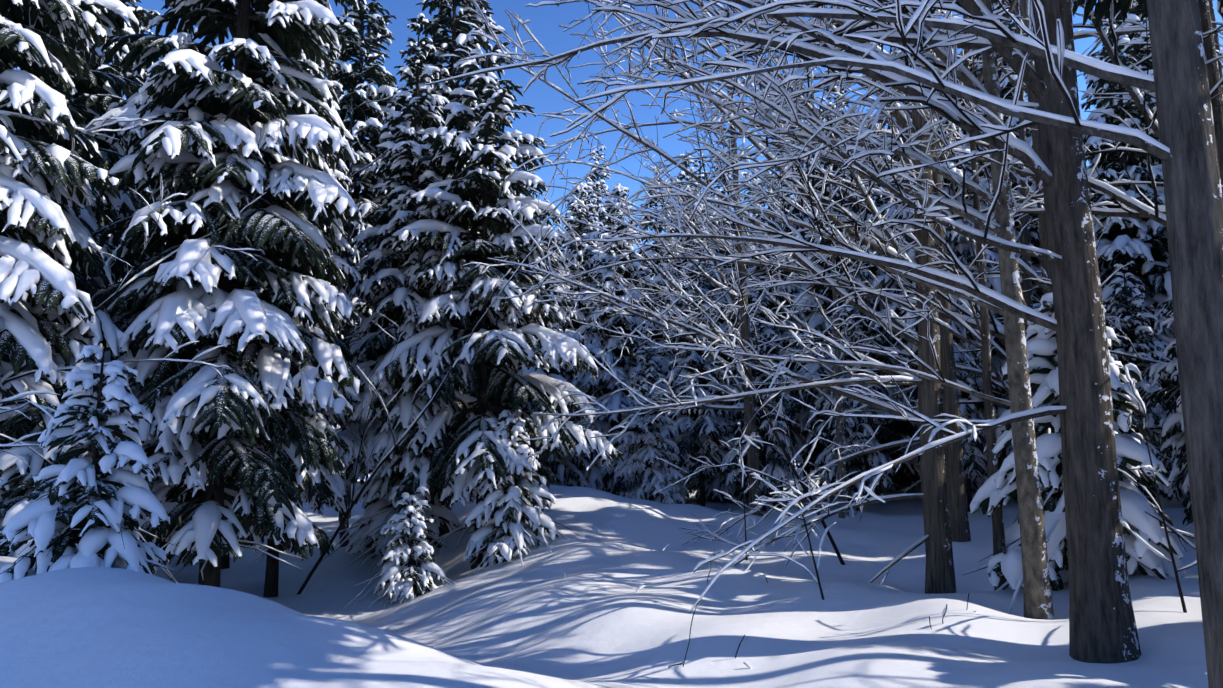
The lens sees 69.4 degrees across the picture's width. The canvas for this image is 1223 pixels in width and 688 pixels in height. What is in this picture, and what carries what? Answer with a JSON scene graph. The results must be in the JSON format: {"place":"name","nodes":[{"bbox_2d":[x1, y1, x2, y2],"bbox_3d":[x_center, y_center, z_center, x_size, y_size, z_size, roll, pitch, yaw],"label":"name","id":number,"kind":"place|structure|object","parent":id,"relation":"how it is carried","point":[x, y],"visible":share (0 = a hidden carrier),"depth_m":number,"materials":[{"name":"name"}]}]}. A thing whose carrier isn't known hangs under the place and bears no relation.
{"place":"outdoors","nodes":[
{"label":"outdoors","id":0,"kind":"place"},
{"bbox_2d":[0,426,1208,687],"bbox_3d":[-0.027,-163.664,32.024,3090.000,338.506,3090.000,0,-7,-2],"label":"snow ground","id":1,"kind":"structure","parent":0,"point":[590,618],"depth_m":9.03,"materials":[{"name":"white snow"}]},
{"bbox_2d":[0,0,129,468],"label":"spruce","id":2,"kind":"object","parent":1,"relation":"on","point":[47,241],"visible":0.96,"depth_m":11.45,"materials":[{"name":"green plant"}]},
{"bbox_2d":[0,0,155,490],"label":"spruce","id":3,"kind":"object","parent":1,"relation":"on","point":[95,95],"visible":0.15,"depth_m":16.83,"materials":[{"name":"green plant"}]},
{"bbox_2d":[0,103,164,157],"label":"tree branch","id":4,"kind":"object","parent":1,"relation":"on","point":[103,120],"visible":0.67,"depth_m":11.82,"materials":[{"name":"white plant"}]},
{"bbox_2d":[0,304,177,582],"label":"spruce","id":5,"kind":"object","parent":1,"relation":"on","point":[13,500],"visible":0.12,"depth_m":11.62,"materials":[{"name":"green plant"}]},
{"bbox_2d":[0,345,178,582],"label":"spruce","id":6,"kind":"object","parent":1,"relation":"on","point":[55,525],"visible":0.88,"depth_m":9.24,"materials":[{"name":"white plant"}]},
{"bbox_2d":[75,0,170,309],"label":"spruce","id":7,"kind":"object","parent":1,"relation":"on","point":[139,13],"visible":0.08,"depth_m":21.05,"materials":[{"name":"green plant"}]},
{"bbox_2d":[0,121,267,480],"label":"bare sapling","id":8,"kind":"object","parent":1,"relation":"on","point":[9,376],"visible":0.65,"depth_m":11.46,"materials":[{"name":"brown plant"}]},
{"bbox_2d":[148,27,200,201],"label":"spruce","id":9,"kind":"object","parent":1,"relation":"on","point":[195,32],"depth_m":30.43,"materials":[{"name":"green plant"}]},
{"bbox_2d":[90,0,366,586],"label":"spruce","id":10,"kind":"object","parent":1,"relation":"on","point":[275,358],"visible":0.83,"depth_m":13.07,"materials":[{"name":"green plant"}]},
{"bbox_2d":[180,148,281,568],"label":"spruce","id":11,"kind":"object","parent":1,"relation":"on","point":[225,562],"depth_m":18.61,"materials":[{"name":"green plant"}]},
{"bbox_2d":[221,43,370,596],"bbox_3d":[-6.143,-2.098,16.764,2.850,14.479,3.530,-3,-7,20],"label":"spruce","id":12,"kind":"object","parent":1,"relation":"on","point":[331,490],"visible":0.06,"depth_m":16.49,"materials":[{"name":"green plant"}]},
{"bbox_2d":[299,0,406,520],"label":"spruce","id":13,"kind":"object","parent":1,"relation":"on","point":[367,117],"visible":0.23,"depth_m":24.07,"materials":[{"name":"green plant"}]},
{"bbox_2d":[332,334,379,433],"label":"spruce","id":14,"kind":"object","parent":1,"relation":"on","point":[338,431],"depth_m":44.59,"materials":[{"name":"green plant"}]},
{"bbox_2d":[328,81,449,546],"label":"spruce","id":15,"kind":"object","parent":1,"relation":"on","point":[348,342],"visible":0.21,"depth_m":20.55,"materials":[{"name":"green plant"}]},
{"bbox_2d":[307,415,471,573],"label":"spruce","id":16,"kind":"object","parent":1,"relation":"on","point":[445,518],"visible":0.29,"depth_m":18.41,"materials":[{"name":"green plant"}]},
{"bbox_2d":[344,486,453,607],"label":"spruce","id":17,"kind":"object","parent":1,"relation":"on","point":[400,559],"visible":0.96,"depth_m":14.97,"materials":[{"name":"white plant"}]},
{"bbox_2d":[337,13,498,576],"bbox_3d":[-4.230,-1.023,18.412,3.313,12.480,3.093,-4,-8,31],"label":"spruce","id":18,"kind":"object","parent":1,"relation":"on","point":[401,153],"visible":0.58,"depth_m":17.92,"materials":[{"name":"green plant"}]},
{"bbox_2d":[358,0,521,534],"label":"spruce","id":19,"kind":"object","parent":1,"relation":"on","point":[440,22],"visible":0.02,"depth_m":20.57,"materials":[{"name":"green plant"}]},
{"bbox_2d":[296,165,594,594],"bbox_3d":[-3.453,0.942,16.167,5.860,8.102,3.077,-6,-9,42],"label":"leaning stem","id":20,"kind":"object","parent":1,"relation":"on","point":[390,451],"visible":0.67,"depth_m":16.22,"materials":[{"name":"brown plant"}]},
{"bbox_2d":[368,17,623,568],"bbox_3d":[-2.236,-0.921,18.115,4.986,11.906,4.930,-2,-7,14],"label":"spruce","id":21,"kind":"object","parent":1,"relation":"on","point":[443,205],"visible":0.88,"depth_m":17.26,"materials":[{"name":"green plant"}]},
{"bbox_2d":[462,410,581,573],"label":"spruce","id":22,"kind":"object","parent":1,"relation":"on","point":[516,534],"visible":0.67,"depth_m":16.00,"materials":[{"name":"white plant"}]},
{"bbox_2d":[471,213,591,498],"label":"spruce","id":23,"kind":"object","parent":1,"relation":"on","point":[567,472],"visible":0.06,"depth_m":26.27,"materials":[{"name":"green plant"}]},
{"bbox_2d":[514,159,553,277],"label":"spruce","id":24,"kind":"object","parent":1,"relation":"on","point":[530,189],"visible":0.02,"depth_m":40.01,"materials":[{"name":"white plant"}]},
{"bbox_2d":[554,197,585,277],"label":"spruce","id":25,"kind":"object","parent":1,"relation":"on","point":[562,250],"depth_m":37.32,"materials":[{"name":"white plant"}]},
{"bbox_2d":[557,181,607,423],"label":"spruce","id":26,"kind":"object","parent":1,"relation":"on","point":[591,232],"visible":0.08,"depth_m":31.64,"materials":[{"name":"white plant"}]},
{"bbox_2d":[568,183,603,330],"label":"spruce","id":27,"kind":"object","parent":1,"relation":"on","point":[592,200],"visible":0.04,"depth_m":34.75,"materials":[{"name":"white plant"}]},
{"bbox_2d":[583,144,624,283],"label":"spruce","id":28,"kind":"object","parent":1,"relation":"on","point":[601,208],"visible":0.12,"depth_m":43.94,"materials":[{"name":"white plant"}]},
{"bbox_2d":[562,183,688,499],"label":"spruce","id":29,"kind":"object","parent":1,"relation":"on","point":[598,476],"visible":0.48,"depth_m":27.80,"materials":[{"name":"white plant"}]},
{"bbox_2d":[634,243,652,307],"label":"spruce","id":30,"kind":"object","parent":1,"relation":"on","point":[647,275],"depth_m":60.85,"materials":[{"name":"green plant"}]},
{"bbox_2d":[614,326,685,503],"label":"spruce","id":31,"kind":"object","parent":1,"relation":"on","point":[644,473],"visible":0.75,"depth_m":23.65,"materials":[{"name":"white plant"}]},
{"bbox_2d":[485,5,815,515],"bbox_3d":[1.280,-3.403,20.878,9.692,15.671,6.752,4,-8,-31],"label":"bare tree","id":32,"kind":"object","parent":1,"relation":"on","point":[748,408],"visible":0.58,"depth_m":20.10,"materials":[{"name":"brown plant"}]},
{"bbox_2d":[634,264,678,466],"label":"spruce","id":33,"kind":"object","parent":1,"relation":"on","point":[677,464],"visible":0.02,"depth_m":41.98,"materials":[{"name":"green plant"}]},
{"bbox_2d":[630,166,693,481],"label":"spruce","id":34,"kind":"object","parent":1,"relation":"on","point":[652,203],"visible":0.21,"depth_m":31.14,"materials":[{"name":"white plant"}]},
{"bbox_2d":[628,260,730,503],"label":"tree","id":35,"kind":"object","parent":1,"relation":"on","point":[665,336],"visible":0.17,"depth_m":28.84,"materials":[{"name":"brown plant"}]},
{"bbox_2d":[659,154,726,489],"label":"spruce","id":36,"kind":"object","parent":1,"relation":"on","point":[685,174],"visible":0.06,"depth_m":39.36,"materials":[{"name":"white plant"}]},
{"bbox_2d":[665,220,734,506],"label":"spruce","id":37,"kind":"object","parent":1,"relation":"on","point":[706,435],"visible":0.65,"depth_m":26.01,"materials":[{"name":"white plant"}]},
{"bbox_2d":[682,154,717,266],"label":"spruce","id":38,"kind":"object","parent":1,"relation":"on","point":[700,175],"visible":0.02,"depth_m":54.89,"materials":[{"name":"white plant"}]},
{"bbox_2d":[671,196,783,501],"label":"spruce","id":39,"kind":"object","parent":1,"relation":"on","point":[718,478],"visible":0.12,"depth_m":30.58,"materials":[{"name":"green plant"}]},
{"bbox_2d":[706,137,753,316],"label":"spruce","id":40,"kind":"object","parent":1,"relation":"on","point":[729,175],"visible":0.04,"depth_m":41.30,"materials":[{"name":"white plant"}]},
{"bbox_2d":[613,267,873,564],"bbox_3d":[1.893,1.113,15.336,4.376,5.919,3.980,-5,-8,33],"label":"bent sapling","id":41,"kind":"object","parent":1,"relation":"on","point":[797,475],"visible":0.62,"depth_m":14.87,"materials":[{"name":"brown plant"}]},
{"bbox_2d":[522,5,970,545],"bbox_3d":[4.085,-3.511,16.206,11.420,15.999,6.619,0,-7,-2],"label":"bare tree","id":42,"kind":"object","parent":1,"relation":"on","point":[958,513],"visible":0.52,"depth_m":15.96,"materials":[{"name":"brown plant"}]},
{"bbox_2d":[713,422,779,560],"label":"bare sapling","id":43,"kind":"object","parent":1,"relation":"on","point":[748,444],"visible":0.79,"depth_m":15.04,"materials":[{"name":"brown plant"}]},
{"bbox_2d":[693,181,803,509],"bbox_3d":[3.806,0.367,26.281,5.385,10.183,3.135,0,-7,-2],"label":"hardwood","id":44,"kind":"object","parent":1,"relation":"on","point":[729,428],"visible":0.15,"depth_m":25.63,"materials":[{"name":"brown plant"}]},
{"bbox_2d":[740,173,771,288],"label":"spruce","id":45,"kind":"object","parent":1,"relation":"on","point":[748,193],"visible":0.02,"depth_m":44.12,"materials":[{"name":"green plant"}]},
{"bbox_2d":[720,288,802,510],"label":"spruce","id":46,"kind":"object","parent":1,"relation":"on","point":[779,467],"visible":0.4,"depth_m":23.19,"materials":[{"name":"green plant"}]},
{"bbox_2d":[729,167,809,505],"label":"spruce","id":47,"kind":"object","parent":1,"relation":"on","point":[800,439],"visible":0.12,"depth_m":27.51,"materials":[{"name":"white plant"}]},
{"bbox_2d":[770,134,792,228],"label":"spruce","id":48,"kind":"object","parent":1,"relation":"on","point":[785,186],"depth_m":47.20,"materials":[{"name":"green plant"}]},
{"bbox_2d":[425,0,1141,667],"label":"bare tree","id":49,"kind":"object","parent":1,"relation":"on","point":[1101,622],"visible":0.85,"depth_m":8.39,"materials":[{"name":"brown plant"}]},
{"bbox_2d":[525,0,1053,619],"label":"bare tree","id":50,"kind":"object","parent":1,"relation":"on","point":[1035,570],"visible":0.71,"depth_m":10.45,"materials":[{"name":"brown plant"}]},
{"bbox_2d":[459,0,1124,593],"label":"bare tree","id":51,"kind":"object","parent":1,"relation":"on","point":[939,570],"visible":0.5,"depth_m":12.86,"materials":[{"name":"brown plant"}]},
{"bbox_2d":[745,430,839,599],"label":"bare sapling","id":52,"kind":"object","parent":1,"relation":"on","point":[776,491],"visible":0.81,"depth_m":10.70,"materials":[{"name":"brown plant"}]},
{"bbox_2d":[758,142,832,493],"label":"spruce","id":53,"kind":"object","parent":1,"relation":"on","point":[814,454],"visible":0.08,"depth_m":29.65,"materials":[{"name":"green plant"}]},
{"bbox_2d":[719,168,917,518],"bbox_3d":[5.028,0.114,20.496,4.628,8.922,3.501,0,-7,-2],"label":"hardwood","id":54,"kind":"object","parent":1,"relation":"on","point":[840,440],"visible":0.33,"depth_m":20.46,"materials":[{"name":"brown plant"}]},
{"bbox_2d":[782,68,909,503],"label":"spruce","id":55,"kind":"object","parent":1,"relation":"on","point":[819,323],"visible":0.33,"depth_m":24.89,"materials":[{"name":"green plant"}]},
{"bbox_2d":[815,304,895,510],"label":"spruce","id":56,"kind":"object","parent":1,"relation":"on","point":[857,431],"visible":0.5,"depth_m":22.19,"materials":[{"name":"green plant"}]},
{"bbox_2d":[811,115,903,488],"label":"spruce","id":57,"kind":"object","parent":1,"relation":"on","point":[821,481],"depth_m":29.14,"materials":[{"name":"green plant"}]},
{"bbox_2d":[825,74,905,484],"bbox_3d":[9.909,-2.120,28.489,9.402,14.725,6.304,0,-7,-2],"label":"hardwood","id":58,"kind":"object","parent":1,"relation":"on","point":[883,127],"depth_m":28.79,"materials":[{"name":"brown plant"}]},
{"bbox_2d":[812,178,920,493],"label":"spruce","id":59,"kind":"object","parent":1,"relation":"on","point":[906,427],"visible":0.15,"depth_m":24.91,"materials":[{"name":"green plant"}]},
{"bbox_2d":[550,0,1222,687],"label":"bare tree","id":60,"kind":"object","parent":1,"relation":"on","point":[1184,148],"visible":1,"depth_m":5.08,"materials":[{"name":"grey plant"}]},
{"bbox_2d":[717,4,1104,484],"bbox_3d":[6.593,-3.927,19.908,8.213,16.884,4.306,0,-7,-2],"label":"hardwood","id":61,"kind":"object","parent":1,"relation":"on","point":[910,238],"visible":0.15,"depth_m":19.48,"materials":[{"name":"brown plant"}]},
{"bbox_2d":[868,49,976,430],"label":"spruce","id":62,"kind":"object","parent":1,"relation":"on","point":[883,332],"depth_m":26.52,"materials":[{"name":"green plant"}]},
{"bbox_2d":[880,252,987,491],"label":"spruce","id":63,"kind":"object","parent":1,"relation":"on","point":[915,464],"depth_m":25.32,"materials":[{"name":"green plant"}]},
{"bbox_2d":[867,8,1008,507],"bbox_3d":[8.121,-2.813,22.226,3.399,14.941,3.321,2,-7,-19],"label":"spruce","id":64,"kind":"object","parent":1,"relation":"on","point":[959,244],"visible":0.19,"depth_m":21.54,"materials":[{"name":"green plant"}]},
{"bbox_2d":[942,604,946,623],"bbox_3d":[3.390,2.858,8.910,0.132,0.511,0.356,-1,-7,7],"label":"twig","id":65,"kind":"object","parent":1,"relation":"on","point":[944,611],"visible":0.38,"depth_m":8.84,"materials":[{"name":"white plant"}]},
{"bbox_2d":[779,0,1127,513],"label":"hardwood","id":66,"kind":"object","parent":1,"relation":"on","point":[1028,299],"visible":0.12,"depth_m":18.07,"materials":[{"name":"brown plant"}]},
{"bbox_2d":[730,0,1215,471],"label":"hardwood","id":67,"kind":"object","parent":1,"relation":"on","point":[1043,283],"visible":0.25,"depth_m":14.56,"materials":[{"name":"brown plant"}]},
{"bbox_2d":[951,250,999,511],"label":"spruce","id":68,"kind":"object","parent":1,"relation":"on","point":[973,465],"visible":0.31,"depth_m":21.12,"materials":[{"name":"green plant"}]},
{"bbox_2d":[743,15,1222,590],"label":"bare tree","id":69,"kind":"object","parent":1,"relation":"on","point":[983,339],"visible":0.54,"depth_m":12.43,"materials":[{"name":"brown plant"}]},
{"bbox_2d":[754,0,1222,234],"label":"bare tree","id":70,"kind":"object","parent":1,"relation":"on","point":[1155,212],"visible":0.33,"depth_m":11.54,"materials":[{"name":"brown plant"}]},
{"bbox_2d":[950,0,1053,498],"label":"spruce","id":71,"kind":"object","parent":1,"relation":"on","point":[1006,87],"visible":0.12,"depth_m":23.29,"materials":[{"name":"green plant"}]},
{"bbox_2d":[975,307,1054,485],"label":"spruce","id":72,"kind":"object","parent":1,"relation":"on","point":[1000,461],"depth_m":25.11,"materials":[{"name":"green plant"}]},
{"bbox_2d":[1007,196,1103,453],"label":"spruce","id":73,"kind":"object","parent":1,"relation":"on","point":[1037,300],"depth_m":20.37,"materials":[{"name":"brown plant"}]},
{"bbox_2d":[962,292,1195,613],"bbox_3d":[6.258,1.594,11.282,3.880,5.112,3.600,-1,-7,6],"label":"spruce","id":74,"kind":"object","parent":1,"relation":"on","point":[1141,516],"visible":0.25,"depth_m":11.17,"materials":[{"name":"white plant"}]},
{"bbox_2d":[1081,0,1158,269],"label":"spruce","id":75,"kind":"object","parent":1,"relation":"on","point":[1152,103],"depth_m":25.48,"materials":[{"name":"green plant"}]},
{"bbox_2d":[1080,0,1170,494],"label":"spruce","id":76,"kind":"object","parent":1,"relation":"on","point":[1135,11],"visible":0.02,"depth_m":21.99,"materials":[{"name":"green plant"}]},
{"bbox_2d":[1083,20,1181,505],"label":"spruce","id":77,"kind":"object","parent":1,"relation":"on","point":[1149,269],"visible":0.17,"depth_m":18.80,"materials":[{"name":"green plant"}]},
{"bbox_2d":[1103,262,1183,505],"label":"spruce","id":78,"kind":"object","parent":1,"relation":"on","point":[1129,323],"visible":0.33,"depth_m":16.19,"materials":[{"name":"green plant"}]},
{"bbox_2d":[1071,0,1222,106],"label":"spruce","id":79,"kind":"object","parent":1,"relation":"on","point":[1124,6],"visible":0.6,"depth_m":10.17,"materials":[{"name":"green plant"}]},
{"bbox_2d":[1089,0,1222,93],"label":"hardwood","id":80,"kind":"object","parent":1,"relation":"on","point":[1216,38],"visible":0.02,"depth_m":28.06,"materials":[{"name":"brown plant"}]},
{"bbox_2d":[1118,366,1196,612],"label":"sapling","id":81,"kind":"object","parent":1,"relation":"on","point":[1135,397],"visible":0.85,"depth_m":9.28,"materials":[{"name":"brown plant"}]},
{"bbox_2d":[1093,21,1222,378],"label":"conifer tree","id":82,"kind":"object","parent":1,"relation":"on","point":[1218,53],"visible":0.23,"depth_m":15.39,"materials":[{"name":"white plant"}]},
{"bbox_2d":[1141,291,1192,529],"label":"spruce","id":83,"kind":"object","parent":1,"relation":"on","point":[1175,445],"visible":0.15,"depth_m":13.87,"materials":[{"name":"green plant"}]},
{"bbox_2d":[14,0,1222,292],"label":"sky","id":84,"kind":"structure","parent":0,"point":[546,20],"materials":[{"name":"blue"}]}
]}

